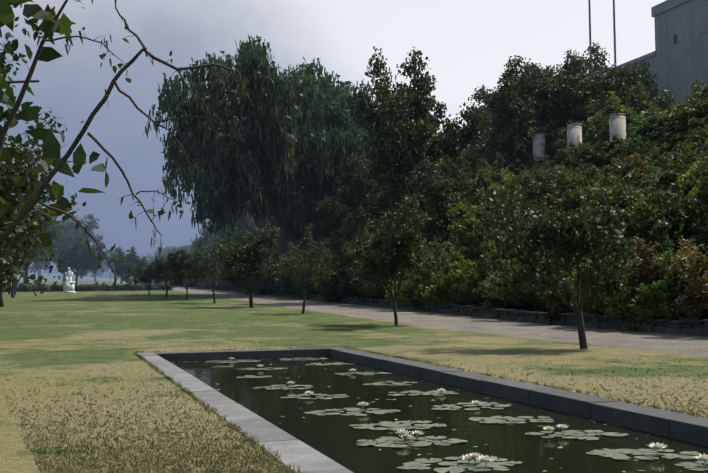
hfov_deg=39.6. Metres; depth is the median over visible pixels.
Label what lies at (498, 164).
shrub
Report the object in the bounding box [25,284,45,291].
hedge shrub
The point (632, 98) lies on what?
hill shrub
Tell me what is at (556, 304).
hill shrub
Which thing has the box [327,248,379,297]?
hill shrub
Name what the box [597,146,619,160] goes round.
terrace shrub
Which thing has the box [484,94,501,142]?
hill tree
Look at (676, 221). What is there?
hill shrub
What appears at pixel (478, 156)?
terrace shrub
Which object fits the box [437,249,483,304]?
hill shrub
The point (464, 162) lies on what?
shrub
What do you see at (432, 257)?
hill shrub
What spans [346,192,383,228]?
hill shrub
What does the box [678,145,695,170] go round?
hill shrub
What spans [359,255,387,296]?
hill shrub
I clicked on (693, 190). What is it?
hill shrub
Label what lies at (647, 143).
terrace shrub
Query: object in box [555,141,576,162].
shrub
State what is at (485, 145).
hill shrub
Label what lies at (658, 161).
hill shrub
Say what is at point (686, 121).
terrace shrub
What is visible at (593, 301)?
hill shrub
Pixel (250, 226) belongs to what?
hill shrub
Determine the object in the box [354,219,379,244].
hill shrub
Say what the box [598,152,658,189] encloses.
hill shrub
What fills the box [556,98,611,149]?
hill shrub
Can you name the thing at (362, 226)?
hill shrub
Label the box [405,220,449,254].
hill shrub
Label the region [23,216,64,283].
tree
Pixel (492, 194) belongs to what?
hill tree
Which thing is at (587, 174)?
hill shrub
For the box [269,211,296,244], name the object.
hill tree
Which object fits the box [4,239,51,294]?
tree
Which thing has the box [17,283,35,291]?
hedge shrub
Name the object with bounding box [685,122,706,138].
terrace shrub
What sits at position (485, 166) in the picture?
hill shrub
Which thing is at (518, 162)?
shrub
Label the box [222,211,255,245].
hill tree
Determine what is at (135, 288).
hedge shrub
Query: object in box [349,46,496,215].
tall tree
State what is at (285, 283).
hill shrub
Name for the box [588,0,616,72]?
flag poles
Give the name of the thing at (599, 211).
hill shrub
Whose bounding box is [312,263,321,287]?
hill shrub
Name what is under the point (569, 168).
hill shrub
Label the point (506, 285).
hill shrub
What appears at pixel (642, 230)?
hill shrub
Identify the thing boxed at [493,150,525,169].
shrub
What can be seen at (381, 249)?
tree
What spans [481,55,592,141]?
hill tree
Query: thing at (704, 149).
shrub
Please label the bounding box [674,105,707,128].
terrace shrub
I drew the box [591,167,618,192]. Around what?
hill shrub
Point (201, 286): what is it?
hill shrub
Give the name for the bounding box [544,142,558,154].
hill shrub
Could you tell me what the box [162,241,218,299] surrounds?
tree
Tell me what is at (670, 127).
terrace shrub
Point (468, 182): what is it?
hill shrub
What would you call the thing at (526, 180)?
hill shrub
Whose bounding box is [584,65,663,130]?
hill tree
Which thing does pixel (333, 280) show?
hill shrub
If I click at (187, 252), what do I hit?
tree
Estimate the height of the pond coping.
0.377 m
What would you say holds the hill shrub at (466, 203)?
on the ground
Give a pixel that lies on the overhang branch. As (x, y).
(35, 199)
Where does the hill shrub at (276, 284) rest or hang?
on the ground
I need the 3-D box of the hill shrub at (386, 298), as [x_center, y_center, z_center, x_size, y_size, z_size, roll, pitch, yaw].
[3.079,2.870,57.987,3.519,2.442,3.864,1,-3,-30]
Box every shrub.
[3,283,24,291]
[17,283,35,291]
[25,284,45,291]
[42,283,54,291]
[51,284,62,291]
[74,285,86,290]
[78,284,95,290]
[87,281,109,290]
[100,282,115,290]
[112,283,125,290]
[118,280,138,290]
[128,284,142,290]
[136,283,153,290]
[151,281,163,290]
[156,282,174,289]
[167,262,199,286]
[190,229,211,251]
[194,250,217,288]
[199,268,212,285]
[212,269,231,286]
[241,220,253,239]
[259,252,297,290]
[262,252,304,295]
[276,242,314,291]
[282,240,340,297]
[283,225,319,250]
[287,224,315,246]
[293,201,320,242]
[293,254,339,292]
[300,235,318,257]
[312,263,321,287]
[313,276,353,301]
[315,229,341,261]
[316,243,364,297]
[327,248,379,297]
[345,261,383,298]
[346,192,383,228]
[350,220,381,250]
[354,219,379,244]
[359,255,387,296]
[363,230,435,294]
[382,167,428,202]
[383,277,420,304]
[385,194,418,233]
[385,254,460,309]
[389,218,420,236]
[405,184,450,239]
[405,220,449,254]
[408,240,467,296]
[416,192,477,244]
[427,219,498,268]
[435,159,497,176]
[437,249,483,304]
[440,174,518,254]
[445,178,484,235]
[451,170,491,220]
[455,166,517,195]
[457,222,496,274]
[460,149,477,174]
[461,153,479,170]
[462,235,532,299]
[463,144,486,154]
[464,114,502,155]
[467,168,511,202]
[469,163,490,179]
[473,132,493,154]
[473,272,527,308]
[476,153,492,164]
[478,175,519,205]
[481,145,502,163]
[483,248,548,310]
[486,221,583,311]
[487,192,523,259]
[488,104,567,160]
[489,171,501,185]
[490,173,561,226]
[491,152,518,172]
[492,171,543,231]
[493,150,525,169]
[497,104,566,162]
[507,159,534,173]
[509,194,560,240]
[509,197,546,259]
[512,148,535,167]
[514,156,546,175]
[522,168,542,180]
[526,156,546,168]
[535,155,556,164]
[537,166,571,185]
[538,277,592,319]
[540,137,582,151]
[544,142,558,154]
[544,172,596,252]
[546,158,561,168]
[548,171,607,237]
[554,137,566,156]
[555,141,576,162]
[555,165,575,175]
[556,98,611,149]
[556,141,593,168]
[567,165,613,187]
[568,234,663,314]
[574,158,598,166]
[577,163,599,180]
[579,81,654,129]
[580,140,610,161]
[580,158,645,236]
[582,122,596,143]
[586,91,668,135]
[586,104,663,146]
[589,105,668,137]
[589,165,609,187]
[590,162,664,250]
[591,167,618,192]
[593,150,611,161]
[594,173,657,238]
[594,236,676,313]
[595,164,605,179]
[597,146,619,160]
[598,114,631,143]
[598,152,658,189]
[599,153,655,175]
[599,247,691,331]
[603,134,636,151]
[606,144,626,158]
[606,148,707,239]
[611,151,626,159]
[619,140,644,155]
[621,136,648,149]
[623,132,640,145]
[623,162,701,264]
[626,109,654,139]
[627,87,701,118]
[627,97,707,140]
[632,153,707,256]
[634,141,653,160]
[636,80,700,124]
[637,116,681,137]
[638,150,682,183]
[638,155,664,170]
[644,139,664,148]
[646,141,667,149]
[646,144,676,161]
[650,238,707,319]
[652,141,670,153]
[656,134,670,147]
[660,83,707,131]
[662,131,681,145]
[665,90,700,132]
[669,133,688,146]
[673,128,707,154]
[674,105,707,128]
[674,114,707,133]
[676,125,707,252]
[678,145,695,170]
[681,89,707,126]
[683,126,703,141]
[684,168,707,211]
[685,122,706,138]
[687,85,703,100]
[695,117,707,127]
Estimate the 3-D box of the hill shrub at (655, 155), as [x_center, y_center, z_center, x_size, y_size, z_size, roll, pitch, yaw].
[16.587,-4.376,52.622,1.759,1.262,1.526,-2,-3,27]
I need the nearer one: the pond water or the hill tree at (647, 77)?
the pond water
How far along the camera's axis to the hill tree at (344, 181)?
87.15 m
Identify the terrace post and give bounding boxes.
[532,134,545,163]
[567,124,581,147]
[609,113,625,142]
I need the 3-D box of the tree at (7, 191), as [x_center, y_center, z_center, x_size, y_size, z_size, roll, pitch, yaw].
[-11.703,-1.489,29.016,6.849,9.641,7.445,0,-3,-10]
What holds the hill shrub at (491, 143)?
on the ground
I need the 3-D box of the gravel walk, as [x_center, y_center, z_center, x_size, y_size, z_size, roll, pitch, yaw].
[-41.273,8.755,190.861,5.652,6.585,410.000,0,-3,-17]
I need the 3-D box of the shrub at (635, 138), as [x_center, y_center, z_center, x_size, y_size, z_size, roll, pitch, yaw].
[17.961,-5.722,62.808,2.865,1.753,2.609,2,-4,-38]
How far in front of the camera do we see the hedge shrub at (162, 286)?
119.35 m
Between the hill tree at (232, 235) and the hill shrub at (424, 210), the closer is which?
the hill shrub at (424, 210)
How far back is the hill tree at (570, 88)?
76.65 m
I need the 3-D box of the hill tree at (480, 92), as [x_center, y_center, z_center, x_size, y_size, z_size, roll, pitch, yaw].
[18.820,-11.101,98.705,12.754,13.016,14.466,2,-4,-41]
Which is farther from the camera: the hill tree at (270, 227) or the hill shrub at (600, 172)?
the hill tree at (270, 227)
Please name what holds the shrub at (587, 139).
on the ground
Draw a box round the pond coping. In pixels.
[136,347,707,472]
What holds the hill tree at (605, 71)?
on the ground
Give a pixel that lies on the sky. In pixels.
(467, 44)
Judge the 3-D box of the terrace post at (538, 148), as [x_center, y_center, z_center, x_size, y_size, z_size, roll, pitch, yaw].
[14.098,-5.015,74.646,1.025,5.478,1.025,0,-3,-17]
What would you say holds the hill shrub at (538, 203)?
on the ground
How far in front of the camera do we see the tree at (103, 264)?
227.69 m
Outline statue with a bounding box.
[62,267,75,292]
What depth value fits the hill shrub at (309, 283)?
76.09 m
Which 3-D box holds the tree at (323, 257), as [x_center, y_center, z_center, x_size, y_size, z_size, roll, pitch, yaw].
[-2.666,1.689,51.942,3.433,4.837,2.745,0,-3,40]
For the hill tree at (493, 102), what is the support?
on the ground
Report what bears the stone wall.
on the ground
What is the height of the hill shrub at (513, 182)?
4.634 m
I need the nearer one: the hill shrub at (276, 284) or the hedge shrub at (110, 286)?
the hill shrub at (276, 284)
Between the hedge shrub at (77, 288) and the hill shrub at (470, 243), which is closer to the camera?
the hill shrub at (470, 243)
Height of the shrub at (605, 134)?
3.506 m
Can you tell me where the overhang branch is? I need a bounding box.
[0,0,251,289]
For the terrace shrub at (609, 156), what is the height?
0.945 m
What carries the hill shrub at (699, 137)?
on the ground
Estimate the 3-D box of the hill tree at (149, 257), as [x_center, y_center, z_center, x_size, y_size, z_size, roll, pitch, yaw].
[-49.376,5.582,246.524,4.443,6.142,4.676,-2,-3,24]
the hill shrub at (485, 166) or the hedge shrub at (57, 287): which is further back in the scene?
the hedge shrub at (57, 287)
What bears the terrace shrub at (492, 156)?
on the ground
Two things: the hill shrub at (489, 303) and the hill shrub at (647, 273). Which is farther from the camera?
the hill shrub at (489, 303)
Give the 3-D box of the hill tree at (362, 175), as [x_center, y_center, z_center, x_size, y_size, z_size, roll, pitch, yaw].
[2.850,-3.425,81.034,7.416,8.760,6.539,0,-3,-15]
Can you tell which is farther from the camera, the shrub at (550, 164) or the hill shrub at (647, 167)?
the shrub at (550, 164)
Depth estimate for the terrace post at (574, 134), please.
69.26 m
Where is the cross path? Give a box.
[0,308,278,312]
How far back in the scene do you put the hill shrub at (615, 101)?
68.61 m
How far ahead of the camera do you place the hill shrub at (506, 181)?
59.54 m
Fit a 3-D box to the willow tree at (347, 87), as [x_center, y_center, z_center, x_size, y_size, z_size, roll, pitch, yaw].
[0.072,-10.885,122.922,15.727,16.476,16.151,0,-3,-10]
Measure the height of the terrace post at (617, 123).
5.016 m
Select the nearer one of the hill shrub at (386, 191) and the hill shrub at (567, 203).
the hill shrub at (567, 203)
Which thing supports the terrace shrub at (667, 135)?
on the ground
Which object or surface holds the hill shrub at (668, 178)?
on the ground
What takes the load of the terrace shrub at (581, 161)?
on the ground
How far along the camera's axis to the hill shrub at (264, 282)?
89.04 m
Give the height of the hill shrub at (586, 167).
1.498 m
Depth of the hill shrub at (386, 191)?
73.78 m
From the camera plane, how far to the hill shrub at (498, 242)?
53.59 m
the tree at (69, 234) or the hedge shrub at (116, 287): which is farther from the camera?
the tree at (69, 234)
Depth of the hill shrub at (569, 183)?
47.83 m
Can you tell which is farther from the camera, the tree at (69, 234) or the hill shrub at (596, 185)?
the tree at (69, 234)
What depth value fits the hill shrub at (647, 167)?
46.62 m
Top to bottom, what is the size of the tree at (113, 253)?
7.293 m
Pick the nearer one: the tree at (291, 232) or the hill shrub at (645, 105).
the hill shrub at (645, 105)
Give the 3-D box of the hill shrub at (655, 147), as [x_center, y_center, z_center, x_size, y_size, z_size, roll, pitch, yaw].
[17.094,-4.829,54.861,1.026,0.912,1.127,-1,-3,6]
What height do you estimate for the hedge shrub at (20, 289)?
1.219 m
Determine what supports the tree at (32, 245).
on the ground
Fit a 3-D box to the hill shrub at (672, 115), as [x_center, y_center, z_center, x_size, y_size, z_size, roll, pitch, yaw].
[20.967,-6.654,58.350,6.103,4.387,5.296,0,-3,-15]
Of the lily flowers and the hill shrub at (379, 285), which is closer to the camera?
the lily flowers
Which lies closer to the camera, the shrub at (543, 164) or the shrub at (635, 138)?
the shrub at (635, 138)
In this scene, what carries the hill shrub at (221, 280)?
on the ground
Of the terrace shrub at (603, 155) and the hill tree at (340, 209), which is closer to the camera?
the terrace shrub at (603, 155)
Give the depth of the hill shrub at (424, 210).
66.82 m
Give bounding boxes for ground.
[0,142,707,472]
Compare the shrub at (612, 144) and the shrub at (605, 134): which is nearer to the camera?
the shrub at (612, 144)
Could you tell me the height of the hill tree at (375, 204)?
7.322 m
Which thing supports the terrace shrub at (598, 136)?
on the ground
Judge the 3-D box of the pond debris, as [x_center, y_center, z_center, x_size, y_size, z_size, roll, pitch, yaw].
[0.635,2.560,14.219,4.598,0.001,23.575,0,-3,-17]
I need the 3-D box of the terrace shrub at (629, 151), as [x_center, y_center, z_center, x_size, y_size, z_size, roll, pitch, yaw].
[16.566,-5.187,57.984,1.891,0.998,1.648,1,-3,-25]
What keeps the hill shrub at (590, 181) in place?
on the ground
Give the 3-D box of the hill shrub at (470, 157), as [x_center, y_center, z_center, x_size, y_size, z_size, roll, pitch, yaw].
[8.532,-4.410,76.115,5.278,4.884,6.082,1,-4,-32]
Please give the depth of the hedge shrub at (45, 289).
115.27 m
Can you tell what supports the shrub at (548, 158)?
on the ground
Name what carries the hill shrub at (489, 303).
on the ground
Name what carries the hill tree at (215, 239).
on the ground
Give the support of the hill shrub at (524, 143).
on the ground
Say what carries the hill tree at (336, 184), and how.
on the ground
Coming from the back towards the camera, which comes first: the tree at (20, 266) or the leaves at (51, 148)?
the tree at (20, 266)
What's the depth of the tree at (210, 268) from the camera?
69.77 m
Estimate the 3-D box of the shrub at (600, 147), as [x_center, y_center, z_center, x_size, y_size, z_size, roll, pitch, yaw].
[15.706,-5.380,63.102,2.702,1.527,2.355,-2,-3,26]
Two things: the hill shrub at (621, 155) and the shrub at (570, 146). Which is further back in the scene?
the shrub at (570, 146)
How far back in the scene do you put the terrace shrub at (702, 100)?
56.18 m
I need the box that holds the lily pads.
[206,357,707,472]
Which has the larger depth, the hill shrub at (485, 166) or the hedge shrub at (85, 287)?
the hedge shrub at (85, 287)
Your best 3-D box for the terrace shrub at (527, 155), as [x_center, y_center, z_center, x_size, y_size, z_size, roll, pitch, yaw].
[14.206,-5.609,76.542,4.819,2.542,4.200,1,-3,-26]
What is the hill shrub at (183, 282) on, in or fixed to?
on the ground
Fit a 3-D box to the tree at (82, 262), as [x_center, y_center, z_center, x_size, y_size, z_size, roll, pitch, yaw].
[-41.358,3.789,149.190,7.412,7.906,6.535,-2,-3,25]
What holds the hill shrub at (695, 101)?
on the ground
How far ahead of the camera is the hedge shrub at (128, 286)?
118.42 m
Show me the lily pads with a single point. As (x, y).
(479, 466)
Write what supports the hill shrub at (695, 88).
on the ground
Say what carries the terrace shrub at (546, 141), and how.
on the ground
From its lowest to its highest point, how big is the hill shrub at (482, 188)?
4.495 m
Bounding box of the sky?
[0,0,665,273]
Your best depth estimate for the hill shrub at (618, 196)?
43.44 m
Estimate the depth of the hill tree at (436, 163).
77.25 m
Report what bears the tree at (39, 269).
on the ground
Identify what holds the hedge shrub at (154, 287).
on the ground
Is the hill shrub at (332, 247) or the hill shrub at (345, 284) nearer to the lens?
the hill shrub at (345, 284)
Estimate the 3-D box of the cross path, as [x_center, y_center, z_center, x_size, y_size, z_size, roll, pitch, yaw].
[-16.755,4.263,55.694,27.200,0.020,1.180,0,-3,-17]
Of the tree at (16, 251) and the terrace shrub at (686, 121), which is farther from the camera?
the terrace shrub at (686, 121)
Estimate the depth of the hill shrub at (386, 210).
71.20 m
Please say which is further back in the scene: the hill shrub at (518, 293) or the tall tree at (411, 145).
the tall tree at (411, 145)
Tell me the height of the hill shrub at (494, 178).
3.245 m
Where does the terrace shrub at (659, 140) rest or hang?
on the ground
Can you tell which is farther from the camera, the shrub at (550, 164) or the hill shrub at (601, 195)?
the shrub at (550, 164)
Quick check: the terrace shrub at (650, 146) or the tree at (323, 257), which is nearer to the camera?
the tree at (323, 257)
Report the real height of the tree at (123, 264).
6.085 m
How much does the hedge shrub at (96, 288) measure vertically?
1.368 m
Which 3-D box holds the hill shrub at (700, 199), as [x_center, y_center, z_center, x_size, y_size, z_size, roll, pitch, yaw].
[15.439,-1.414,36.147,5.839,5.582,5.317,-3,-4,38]
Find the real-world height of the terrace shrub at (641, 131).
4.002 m
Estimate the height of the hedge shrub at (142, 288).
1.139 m
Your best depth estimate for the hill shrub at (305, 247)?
90.61 m
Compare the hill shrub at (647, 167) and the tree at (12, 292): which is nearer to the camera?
the hill shrub at (647, 167)
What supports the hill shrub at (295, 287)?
on the ground
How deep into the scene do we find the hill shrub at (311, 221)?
95.53 m
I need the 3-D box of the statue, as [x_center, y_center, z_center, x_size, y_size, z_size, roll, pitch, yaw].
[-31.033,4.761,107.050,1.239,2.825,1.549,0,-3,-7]
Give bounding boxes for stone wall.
[187,283,707,335]
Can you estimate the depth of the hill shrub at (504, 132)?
78.59 m
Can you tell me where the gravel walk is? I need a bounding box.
[91,278,707,356]
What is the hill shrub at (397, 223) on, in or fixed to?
on the ground
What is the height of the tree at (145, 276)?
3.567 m
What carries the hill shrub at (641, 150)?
on the ground
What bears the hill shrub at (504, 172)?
on the ground
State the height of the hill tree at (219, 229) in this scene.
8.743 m
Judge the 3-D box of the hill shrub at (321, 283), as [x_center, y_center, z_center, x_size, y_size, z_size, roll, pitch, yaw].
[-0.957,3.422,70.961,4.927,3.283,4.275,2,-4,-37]
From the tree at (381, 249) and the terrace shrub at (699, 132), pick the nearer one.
the tree at (381, 249)
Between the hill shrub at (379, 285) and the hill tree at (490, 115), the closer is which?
the hill shrub at (379, 285)
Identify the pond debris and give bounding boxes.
[187,357,703,471]
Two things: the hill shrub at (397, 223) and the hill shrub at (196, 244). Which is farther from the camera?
the hill shrub at (196, 244)
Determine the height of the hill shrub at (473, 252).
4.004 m
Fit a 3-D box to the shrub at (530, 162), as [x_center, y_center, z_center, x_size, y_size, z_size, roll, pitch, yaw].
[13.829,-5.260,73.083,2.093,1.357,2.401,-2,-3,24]
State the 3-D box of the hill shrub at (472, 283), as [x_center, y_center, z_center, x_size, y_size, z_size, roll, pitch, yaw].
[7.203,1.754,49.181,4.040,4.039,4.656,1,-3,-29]
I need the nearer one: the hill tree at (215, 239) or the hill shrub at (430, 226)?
the hill shrub at (430, 226)
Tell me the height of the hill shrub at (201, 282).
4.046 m
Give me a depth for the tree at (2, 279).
63.98 m
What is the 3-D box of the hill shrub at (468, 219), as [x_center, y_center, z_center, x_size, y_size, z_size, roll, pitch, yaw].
[8.238,-1.127,59.282,6.928,5.546,6.309,0,-3,-12]
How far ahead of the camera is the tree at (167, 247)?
237.92 m
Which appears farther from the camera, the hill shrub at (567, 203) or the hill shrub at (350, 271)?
the hill shrub at (350, 271)
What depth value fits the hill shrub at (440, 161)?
75.22 m
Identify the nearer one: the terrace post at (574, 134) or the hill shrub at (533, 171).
the hill shrub at (533, 171)
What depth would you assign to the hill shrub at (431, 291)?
53.52 m
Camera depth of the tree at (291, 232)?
92.21 m
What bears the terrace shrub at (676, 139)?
on the ground
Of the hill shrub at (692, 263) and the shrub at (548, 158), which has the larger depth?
the shrub at (548, 158)
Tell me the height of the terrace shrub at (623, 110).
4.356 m
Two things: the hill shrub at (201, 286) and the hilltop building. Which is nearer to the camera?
the hilltop building
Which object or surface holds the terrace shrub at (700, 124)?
on the ground
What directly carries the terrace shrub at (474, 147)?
on the ground
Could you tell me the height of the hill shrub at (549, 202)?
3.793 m
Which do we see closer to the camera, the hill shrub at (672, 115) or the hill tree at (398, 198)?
the hill shrub at (672, 115)
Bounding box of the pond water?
[171,357,707,472]
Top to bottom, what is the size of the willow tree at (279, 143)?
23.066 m
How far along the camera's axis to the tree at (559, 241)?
24.96 m
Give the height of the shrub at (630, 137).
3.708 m
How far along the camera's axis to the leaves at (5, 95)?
15.34 m
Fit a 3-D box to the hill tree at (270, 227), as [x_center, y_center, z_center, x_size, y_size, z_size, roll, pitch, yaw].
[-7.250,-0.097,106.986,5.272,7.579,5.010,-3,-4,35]
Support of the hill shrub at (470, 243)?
on the ground
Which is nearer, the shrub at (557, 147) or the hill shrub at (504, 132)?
the shrub at (557, 147)
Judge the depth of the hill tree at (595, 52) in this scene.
103.92 m
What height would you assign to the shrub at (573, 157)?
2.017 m
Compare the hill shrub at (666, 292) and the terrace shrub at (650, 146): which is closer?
the hill shrub at (666, 292)
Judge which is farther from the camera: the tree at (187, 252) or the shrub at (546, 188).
the tree at (187, 252)
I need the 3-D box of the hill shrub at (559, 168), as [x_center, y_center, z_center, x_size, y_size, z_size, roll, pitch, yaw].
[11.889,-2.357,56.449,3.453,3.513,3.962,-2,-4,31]
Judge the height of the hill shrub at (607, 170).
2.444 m
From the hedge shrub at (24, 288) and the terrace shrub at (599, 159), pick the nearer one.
the terrace shrub at (599, 159)
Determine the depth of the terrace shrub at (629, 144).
59.84 m
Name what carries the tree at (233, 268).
on the ground
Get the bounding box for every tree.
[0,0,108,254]
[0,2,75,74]
[0,42,85,295]
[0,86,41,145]
[0,162,70,279]
[0,173,54,306]
[0,194,47,276]
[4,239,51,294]
[7,248,45,297]
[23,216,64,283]
[28,209,73,281]
[29,213,103,283]
[55,235,106,285]
[85,248,112,281]
[106,247,132,283]
[111,246,147,282]
[124,258,163,295]
[145,247,158,259]
[147,34,406,258]
[151,256,189,297]
[157,246,174,252]
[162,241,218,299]
[180,246,200,258]
[184,249,228,302]
[206,231,224,252]
[208,222,282,307]
[211,213,233,239]
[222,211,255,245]
[224,224,248,256]
[265,213,279,248]
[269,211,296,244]
[273,223,336,313]
[306,160,355,207]
[308,185,367,244]
[323,83,378,131]
[328,180,356,203]
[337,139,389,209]
[341,194,440,325]
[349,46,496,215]
[349,145,397,210]
[357,178,405,229]
[393,188,427,207]
[402,155,456,178]
[404,155,497,234]
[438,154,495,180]
[470,65,606,144]
[474,186,637,348]
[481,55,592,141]
[484,66,554,132]
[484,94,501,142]
[484,178,522,226]
[492,52,649,139]
[518,42,609,80]
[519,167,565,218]
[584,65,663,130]
[588,61,658,95]
[646,82,671,113]
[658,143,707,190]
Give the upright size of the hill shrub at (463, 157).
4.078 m
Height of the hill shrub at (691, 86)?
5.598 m
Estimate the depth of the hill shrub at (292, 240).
95.45 m
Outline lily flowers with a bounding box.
[229,357,707,467]
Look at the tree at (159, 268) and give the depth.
85.15 m
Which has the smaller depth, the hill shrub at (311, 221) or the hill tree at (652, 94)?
the hill tree at (652, 94)
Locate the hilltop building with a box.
[607,0,707,107]

